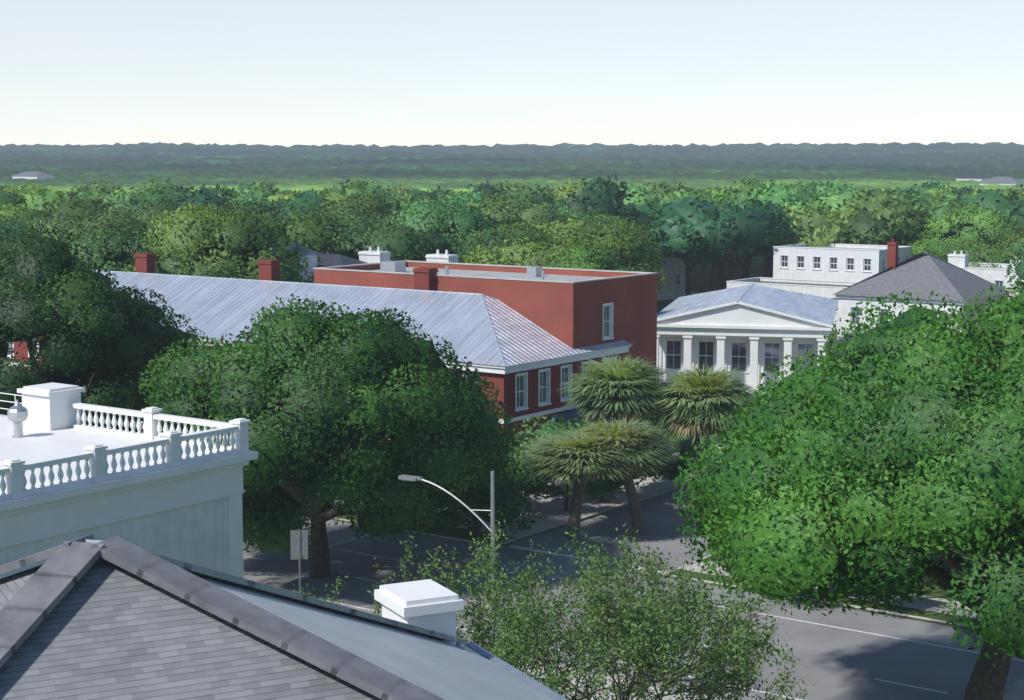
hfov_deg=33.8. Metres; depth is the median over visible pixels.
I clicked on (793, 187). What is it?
canopy tree
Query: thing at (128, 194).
canopy tree
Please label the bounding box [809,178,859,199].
canopy tree
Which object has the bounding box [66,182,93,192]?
canopy tree
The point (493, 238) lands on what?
canopy tree
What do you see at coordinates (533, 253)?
canopy tree
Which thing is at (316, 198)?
canopy tree
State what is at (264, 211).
canopy tree
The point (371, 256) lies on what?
white chimney building
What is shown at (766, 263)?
canopy tree
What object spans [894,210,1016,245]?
canopy tree
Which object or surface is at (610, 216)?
canopy tree
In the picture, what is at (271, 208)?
canopy tree
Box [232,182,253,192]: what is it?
canopy tree
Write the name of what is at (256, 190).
canopy tree
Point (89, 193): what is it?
canopy tree
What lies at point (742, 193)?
canopy tree
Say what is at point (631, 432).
palm
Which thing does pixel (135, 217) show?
canopy tree
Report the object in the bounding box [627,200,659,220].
canopy tree
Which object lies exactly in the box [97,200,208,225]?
canopy tree
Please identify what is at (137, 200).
canopy tree
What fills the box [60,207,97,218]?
canopy tree
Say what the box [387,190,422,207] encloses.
canopy tree
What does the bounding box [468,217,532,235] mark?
canopy tree
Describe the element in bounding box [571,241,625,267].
canopy tree
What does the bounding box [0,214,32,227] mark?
canopy tree
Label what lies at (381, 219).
canopy tree
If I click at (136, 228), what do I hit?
canopy tree
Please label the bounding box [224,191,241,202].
canopy tree
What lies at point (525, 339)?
brick building
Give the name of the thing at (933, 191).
canopy tree
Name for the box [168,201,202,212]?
canopy tree
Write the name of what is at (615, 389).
palm
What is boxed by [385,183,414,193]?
canopy tree
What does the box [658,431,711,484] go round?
tree
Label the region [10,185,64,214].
canopy tree
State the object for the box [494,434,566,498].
tree
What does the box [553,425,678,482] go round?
tree
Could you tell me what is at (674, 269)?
building
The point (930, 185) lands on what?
canopy tree
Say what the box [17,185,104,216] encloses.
canopy tree
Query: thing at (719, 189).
canopy tree
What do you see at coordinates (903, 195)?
canopy tree
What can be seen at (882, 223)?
canopy tree
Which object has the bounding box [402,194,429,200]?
canopy tree
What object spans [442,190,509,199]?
canopy tree
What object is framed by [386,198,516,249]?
canopy tree
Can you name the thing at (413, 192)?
canopy tree
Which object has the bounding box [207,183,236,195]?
canopy tree
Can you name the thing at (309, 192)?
canopy tree
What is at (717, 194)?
canopy tree
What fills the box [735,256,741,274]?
canopy tree
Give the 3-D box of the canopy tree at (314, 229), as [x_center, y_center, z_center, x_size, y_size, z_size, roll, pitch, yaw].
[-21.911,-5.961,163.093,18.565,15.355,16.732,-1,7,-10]
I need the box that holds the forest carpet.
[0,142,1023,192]
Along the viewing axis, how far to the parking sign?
70.47 m
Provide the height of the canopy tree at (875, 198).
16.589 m
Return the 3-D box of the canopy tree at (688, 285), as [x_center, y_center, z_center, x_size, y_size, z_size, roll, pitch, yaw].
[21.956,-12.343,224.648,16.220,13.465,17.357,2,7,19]
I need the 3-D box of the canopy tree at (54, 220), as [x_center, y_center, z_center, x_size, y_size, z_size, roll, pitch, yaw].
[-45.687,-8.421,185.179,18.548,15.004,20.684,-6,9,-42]
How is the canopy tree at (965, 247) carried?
on the ground
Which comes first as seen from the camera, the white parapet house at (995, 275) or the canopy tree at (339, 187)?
the white parapet house at (995, 275)
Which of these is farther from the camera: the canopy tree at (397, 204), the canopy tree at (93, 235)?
the canopy tree at (397, 204)
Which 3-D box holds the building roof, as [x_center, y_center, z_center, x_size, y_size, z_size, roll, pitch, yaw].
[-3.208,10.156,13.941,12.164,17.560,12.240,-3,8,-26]
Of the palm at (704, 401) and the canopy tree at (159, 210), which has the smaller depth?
the palm at (704, 401)
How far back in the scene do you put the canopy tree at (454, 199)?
245.57 m
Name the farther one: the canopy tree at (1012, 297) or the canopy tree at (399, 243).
the canopy tree at (399, 243)
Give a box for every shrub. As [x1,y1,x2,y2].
[426,473,540,537]
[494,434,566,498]
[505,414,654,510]
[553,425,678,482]
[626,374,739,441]
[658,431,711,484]
[869,545,978,600]
[967,536,1019,569]
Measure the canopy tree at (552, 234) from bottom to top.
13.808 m
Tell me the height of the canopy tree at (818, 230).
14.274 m
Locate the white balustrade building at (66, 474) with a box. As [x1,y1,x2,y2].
[0,382,257,578]
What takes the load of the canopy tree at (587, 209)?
on the ground
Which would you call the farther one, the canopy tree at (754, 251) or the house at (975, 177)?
the house at (975, 177)
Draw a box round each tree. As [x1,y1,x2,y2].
[0,188,26,210]
[0,203,53,223]
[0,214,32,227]
[0,218,73,236]
[0,222,43,244]
[0,222,207,431]
[0,233,19,276]
[0,249,15,275]
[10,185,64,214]
[11,180,55,194]
[14,226,73,249]
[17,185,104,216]
[17,205,140,236]
[18,211,208,270]
[32,191,108,221]
[35,211,137,238]
[51,211,134,222]
[56,226,194,272]
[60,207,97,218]
[64,212,165,234]
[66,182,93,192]
[67,225,142,270]
[74,190,122,198]
[76,179,123,196]
[88,193,110,202]
[93,188,189,212]
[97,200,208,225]
[112,192,144,200]
[113,178,182,196]
[114,222,194,270]
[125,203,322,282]
[132,215,188,223]
[135,294,520,578]
[137,178,194,197]
[165,183,235,209]
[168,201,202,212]
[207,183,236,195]
[219,193,334,210]
[220,199,282,216]
[220,199,293,225]
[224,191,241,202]
[228,179,281,202]
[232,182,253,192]
[246,179,278,190]
[246,197,331,222]
[247,211,360,259]
[265,194,362,204]
[275,209,317,225]
[280,191,302,198]
[283,189,323,194]
[287,190,331,197]
[292,511,814,699]
[304,200,398,226]
[304,213,389,228]
[313,191,403,225]
[314,187,351,199]
[320,220,474,262]
[325,182,346,192]
[334,177,411,200]
[336,222,414,251]
[340,180,417,207]
[366,196,401,208]
[367,211,400,226]
[375,201,450,215]
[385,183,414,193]
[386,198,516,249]
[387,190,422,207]
[400,254,464,261]
[401,189,437,198]
[401,203,490,215]
[401,229,479,262]
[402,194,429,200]
[419,196,446,204]
[427,185,454,194]
[441,192,478,205]
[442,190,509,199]
[443,188,493,202]
[445,199,472,211]
[450,179,509,199]
[450,224,561,264]
[456,195,535,211]
[459,220,612,262]
[459,234,602,267]
[462,192,488,203]
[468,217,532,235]
[476,193,573,226]
[479,196,555,205]
[491,180,559,201]
[492,179,520,189]
[521,211,583,229]
[521,213,667,290]
[530,174,657,240]
[534,184,560,195]
[534,205,643,239]
[540,238,658,291]
[549,178,588,202]
[554,198,567,205]
[561,213,635,231]
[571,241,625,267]
[572,208,652,241]
[619,181,648,191]
[620,186,716,207]
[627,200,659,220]
[635,215,721,265]
[640,178,708,199]
[640,196,788,289]
[642,209,720,295]
[673,279,1023,699]
[697,190,707,271]
[698,188,738,258]
[703,185,731,260]
[708,260,714,291]
[710,174,809,270]
[716,205,802,278]
[716,211,779,277]
[727,256,732,280]
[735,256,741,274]
[746,180,832,215]
[761,202,892,256]
[763,254,772,277]
[768,258,771,277]
[773,180,802,195]
[790,178,827,198]
[803,197,824,205]
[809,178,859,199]
[810,195,830,207]
[814,190,942,213]
[825,185,942,259]
[832,199,935,244]
[850,189,919,198]
[891,187,916,192]
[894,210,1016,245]
[906,190,967,206]
[906,200,1023,263]
[908,179,963,195]
[917,185,960,261]
[920,187,993,204]
[920,204,963,229]
[925,188,961,202]
[938,235,1019,267]
[954,185,980,193]
[954,187,1023,247]
[971,239,996,252]
[989,231,1023,263]
[998,188,1023,196]
[1004,238,1023,297]
[1005,282,1023,298]
[1008,183,1023,191]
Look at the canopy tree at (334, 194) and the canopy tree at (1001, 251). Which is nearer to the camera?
the canopy tree at (1001, 251)
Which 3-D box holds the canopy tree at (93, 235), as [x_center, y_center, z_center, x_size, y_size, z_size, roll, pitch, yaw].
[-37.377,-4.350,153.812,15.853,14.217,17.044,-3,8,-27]
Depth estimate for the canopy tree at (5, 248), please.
143.97 m
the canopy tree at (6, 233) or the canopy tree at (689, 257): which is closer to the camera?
the canopy tree at (6, 233)
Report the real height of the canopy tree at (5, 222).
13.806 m
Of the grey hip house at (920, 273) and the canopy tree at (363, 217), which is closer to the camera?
the grey hip house at (920, 273)
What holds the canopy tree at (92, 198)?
on the ground
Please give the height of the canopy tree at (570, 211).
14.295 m
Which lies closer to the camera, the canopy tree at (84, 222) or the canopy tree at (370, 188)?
the canopy tree at (84, 222)
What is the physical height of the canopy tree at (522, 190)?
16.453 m
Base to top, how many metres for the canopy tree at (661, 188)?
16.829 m
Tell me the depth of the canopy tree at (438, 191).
337.91 m
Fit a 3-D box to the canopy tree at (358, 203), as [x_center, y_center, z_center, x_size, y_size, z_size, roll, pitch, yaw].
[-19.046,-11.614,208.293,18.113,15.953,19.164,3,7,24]
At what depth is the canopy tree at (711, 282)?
244.68 m
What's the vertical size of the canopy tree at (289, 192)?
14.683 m
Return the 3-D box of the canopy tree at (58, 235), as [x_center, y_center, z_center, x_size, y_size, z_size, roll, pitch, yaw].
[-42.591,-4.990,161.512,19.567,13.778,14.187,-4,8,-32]
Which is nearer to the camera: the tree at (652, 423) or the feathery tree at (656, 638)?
the feathery tree at (656, 638)
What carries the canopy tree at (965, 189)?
on the ground
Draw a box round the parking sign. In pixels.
[290,529,307,593]
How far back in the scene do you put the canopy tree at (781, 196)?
231.18 m
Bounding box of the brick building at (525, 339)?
[5,253,657,444]
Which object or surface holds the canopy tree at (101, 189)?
on the ground
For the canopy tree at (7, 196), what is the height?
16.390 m
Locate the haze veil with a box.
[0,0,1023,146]
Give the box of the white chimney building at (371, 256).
[358,246,459,262]
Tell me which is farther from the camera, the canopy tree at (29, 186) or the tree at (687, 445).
the canopy tree at (29, 186)
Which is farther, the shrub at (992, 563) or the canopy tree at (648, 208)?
the canopy tree at (648, 208)
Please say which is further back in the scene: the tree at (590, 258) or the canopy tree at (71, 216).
the canopy tree at (71, 216)
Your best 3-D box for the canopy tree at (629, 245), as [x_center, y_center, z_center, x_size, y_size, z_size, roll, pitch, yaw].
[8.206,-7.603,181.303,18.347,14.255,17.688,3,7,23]
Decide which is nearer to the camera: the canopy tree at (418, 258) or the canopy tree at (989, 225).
the canopy tree at (418, 258)
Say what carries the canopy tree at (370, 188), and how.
on the ground
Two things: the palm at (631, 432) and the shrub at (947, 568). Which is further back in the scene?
the palm at (631, 432)
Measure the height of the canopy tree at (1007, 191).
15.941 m
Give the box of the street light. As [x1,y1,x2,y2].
[398,471,495,642]
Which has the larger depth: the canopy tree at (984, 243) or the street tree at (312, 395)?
the canopy tree at (984, 243)
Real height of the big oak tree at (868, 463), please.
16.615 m
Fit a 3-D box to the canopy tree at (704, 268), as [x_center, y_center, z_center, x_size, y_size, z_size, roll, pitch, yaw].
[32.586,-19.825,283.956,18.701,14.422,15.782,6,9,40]
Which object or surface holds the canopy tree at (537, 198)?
on the ground
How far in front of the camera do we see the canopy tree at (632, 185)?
253.14 m
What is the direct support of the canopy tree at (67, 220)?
on the ground
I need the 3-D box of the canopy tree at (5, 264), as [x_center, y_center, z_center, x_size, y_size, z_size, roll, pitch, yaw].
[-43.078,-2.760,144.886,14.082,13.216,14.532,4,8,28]
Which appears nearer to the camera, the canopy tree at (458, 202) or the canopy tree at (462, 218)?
the canopy tree at (462, 218)
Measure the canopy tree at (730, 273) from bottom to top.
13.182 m
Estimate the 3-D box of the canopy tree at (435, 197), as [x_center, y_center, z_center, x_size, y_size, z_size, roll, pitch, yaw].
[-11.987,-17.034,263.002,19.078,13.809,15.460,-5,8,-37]
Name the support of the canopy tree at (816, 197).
on the ground
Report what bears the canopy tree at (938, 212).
on the ground
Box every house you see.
[12,171,54,179]
[253,242,366,282]
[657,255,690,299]
[832,238,1010,354]
[947,251,1023,298]
[955,174,988,180]
[979,177,1023,184]
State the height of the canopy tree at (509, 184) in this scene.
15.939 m
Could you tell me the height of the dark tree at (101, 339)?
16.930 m
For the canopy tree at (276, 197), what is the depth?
229.81 m
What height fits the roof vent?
1.360 m
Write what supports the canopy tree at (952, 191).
on the ground
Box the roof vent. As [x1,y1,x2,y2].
[7,400,27,437]
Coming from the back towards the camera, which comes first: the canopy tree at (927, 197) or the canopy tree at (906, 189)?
the canopy tree at (906, 189)
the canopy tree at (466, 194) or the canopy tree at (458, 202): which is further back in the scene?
the canopy tree at (466, 194)
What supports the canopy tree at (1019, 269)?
on the ground
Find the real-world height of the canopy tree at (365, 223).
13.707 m
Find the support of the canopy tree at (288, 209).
on the ground
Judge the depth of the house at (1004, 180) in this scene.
697.59 m
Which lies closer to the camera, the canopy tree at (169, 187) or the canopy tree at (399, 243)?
the canopy tree at (399, 243)
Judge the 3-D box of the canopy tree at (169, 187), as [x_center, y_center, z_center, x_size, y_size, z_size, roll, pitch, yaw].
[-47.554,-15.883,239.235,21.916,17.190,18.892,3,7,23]
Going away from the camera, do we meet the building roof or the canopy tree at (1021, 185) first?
the building roof
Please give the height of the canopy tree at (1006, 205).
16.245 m
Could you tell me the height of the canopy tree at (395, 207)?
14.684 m
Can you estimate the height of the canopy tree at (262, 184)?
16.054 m
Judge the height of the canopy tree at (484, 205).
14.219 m
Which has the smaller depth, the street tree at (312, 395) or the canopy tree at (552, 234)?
the street tree at (312, 395)
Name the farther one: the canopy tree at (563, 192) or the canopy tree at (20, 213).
the canopy tree at (563, 192)
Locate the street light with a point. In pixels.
(414, 478)
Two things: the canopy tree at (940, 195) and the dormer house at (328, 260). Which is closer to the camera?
the dormer house at (328, 260)
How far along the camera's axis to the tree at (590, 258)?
149.13 m
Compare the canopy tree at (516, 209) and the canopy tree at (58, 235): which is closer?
the canopy tree at (58, 235)
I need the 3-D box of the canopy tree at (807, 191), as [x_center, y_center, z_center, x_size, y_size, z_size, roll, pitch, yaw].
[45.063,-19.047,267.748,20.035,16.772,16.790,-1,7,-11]
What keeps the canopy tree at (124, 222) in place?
on the ground
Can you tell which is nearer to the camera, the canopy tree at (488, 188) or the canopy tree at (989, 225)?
the canopy tree at (989, 225)
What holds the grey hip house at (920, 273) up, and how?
on the ground
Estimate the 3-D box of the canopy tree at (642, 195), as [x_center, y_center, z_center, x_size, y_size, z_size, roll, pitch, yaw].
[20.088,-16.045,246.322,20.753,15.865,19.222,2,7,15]
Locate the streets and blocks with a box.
[243,256,1023,699]
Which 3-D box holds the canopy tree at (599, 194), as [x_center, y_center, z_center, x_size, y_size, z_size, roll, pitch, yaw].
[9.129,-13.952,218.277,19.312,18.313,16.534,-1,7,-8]
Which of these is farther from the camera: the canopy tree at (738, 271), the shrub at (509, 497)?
the canopy tree at (738, 271)
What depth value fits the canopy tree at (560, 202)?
261.06 m
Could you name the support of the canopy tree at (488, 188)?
on the ground
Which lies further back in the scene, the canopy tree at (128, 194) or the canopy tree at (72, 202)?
the canopy tree at (128, 194)
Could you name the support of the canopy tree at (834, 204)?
on the ground
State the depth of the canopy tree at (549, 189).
328.57 m
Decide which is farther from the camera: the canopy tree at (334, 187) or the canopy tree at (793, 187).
the canopy tree at (334, 187)
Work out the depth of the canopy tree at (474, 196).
252.07 m
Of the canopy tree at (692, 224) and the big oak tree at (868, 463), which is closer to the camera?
the big oak tree at (868, 463)
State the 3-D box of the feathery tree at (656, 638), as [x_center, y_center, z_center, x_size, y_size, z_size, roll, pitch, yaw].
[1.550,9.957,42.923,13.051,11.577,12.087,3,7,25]
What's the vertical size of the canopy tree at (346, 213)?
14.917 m
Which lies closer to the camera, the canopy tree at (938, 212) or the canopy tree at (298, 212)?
the canopy tree at (298, 212)
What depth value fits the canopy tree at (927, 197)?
245.13 m
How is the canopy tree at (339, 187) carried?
on the ground
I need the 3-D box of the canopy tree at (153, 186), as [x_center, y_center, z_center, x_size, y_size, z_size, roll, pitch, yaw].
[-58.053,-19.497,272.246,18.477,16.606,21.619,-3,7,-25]
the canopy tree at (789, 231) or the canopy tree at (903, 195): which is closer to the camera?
the canopy tree at (789, 231)
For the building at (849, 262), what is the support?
on the ground
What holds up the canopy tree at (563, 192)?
on the ground
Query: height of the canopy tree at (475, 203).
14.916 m
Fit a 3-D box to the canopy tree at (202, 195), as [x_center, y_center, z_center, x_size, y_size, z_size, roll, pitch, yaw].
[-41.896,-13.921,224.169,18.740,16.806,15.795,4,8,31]
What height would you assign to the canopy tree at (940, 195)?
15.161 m
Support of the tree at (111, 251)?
on the ground
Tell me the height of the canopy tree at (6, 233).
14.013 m
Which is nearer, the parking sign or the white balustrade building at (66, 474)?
the white balustrade building at (66, 474)
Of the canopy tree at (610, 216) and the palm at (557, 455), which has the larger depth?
the canopy tree at (610, 216)
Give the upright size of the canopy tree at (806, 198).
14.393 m
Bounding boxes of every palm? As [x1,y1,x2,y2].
[515,427,647,539]
[556,353,673,502]
[562,415,680,534]
[642,363,759,504]
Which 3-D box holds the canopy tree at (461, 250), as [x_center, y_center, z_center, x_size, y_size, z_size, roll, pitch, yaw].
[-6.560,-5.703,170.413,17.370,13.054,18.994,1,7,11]
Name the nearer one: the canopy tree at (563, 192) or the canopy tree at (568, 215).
the canopy tree at (568, 215)
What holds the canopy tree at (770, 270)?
on the ground
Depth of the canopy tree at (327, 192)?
246.35 m
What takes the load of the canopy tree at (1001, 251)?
on the ground

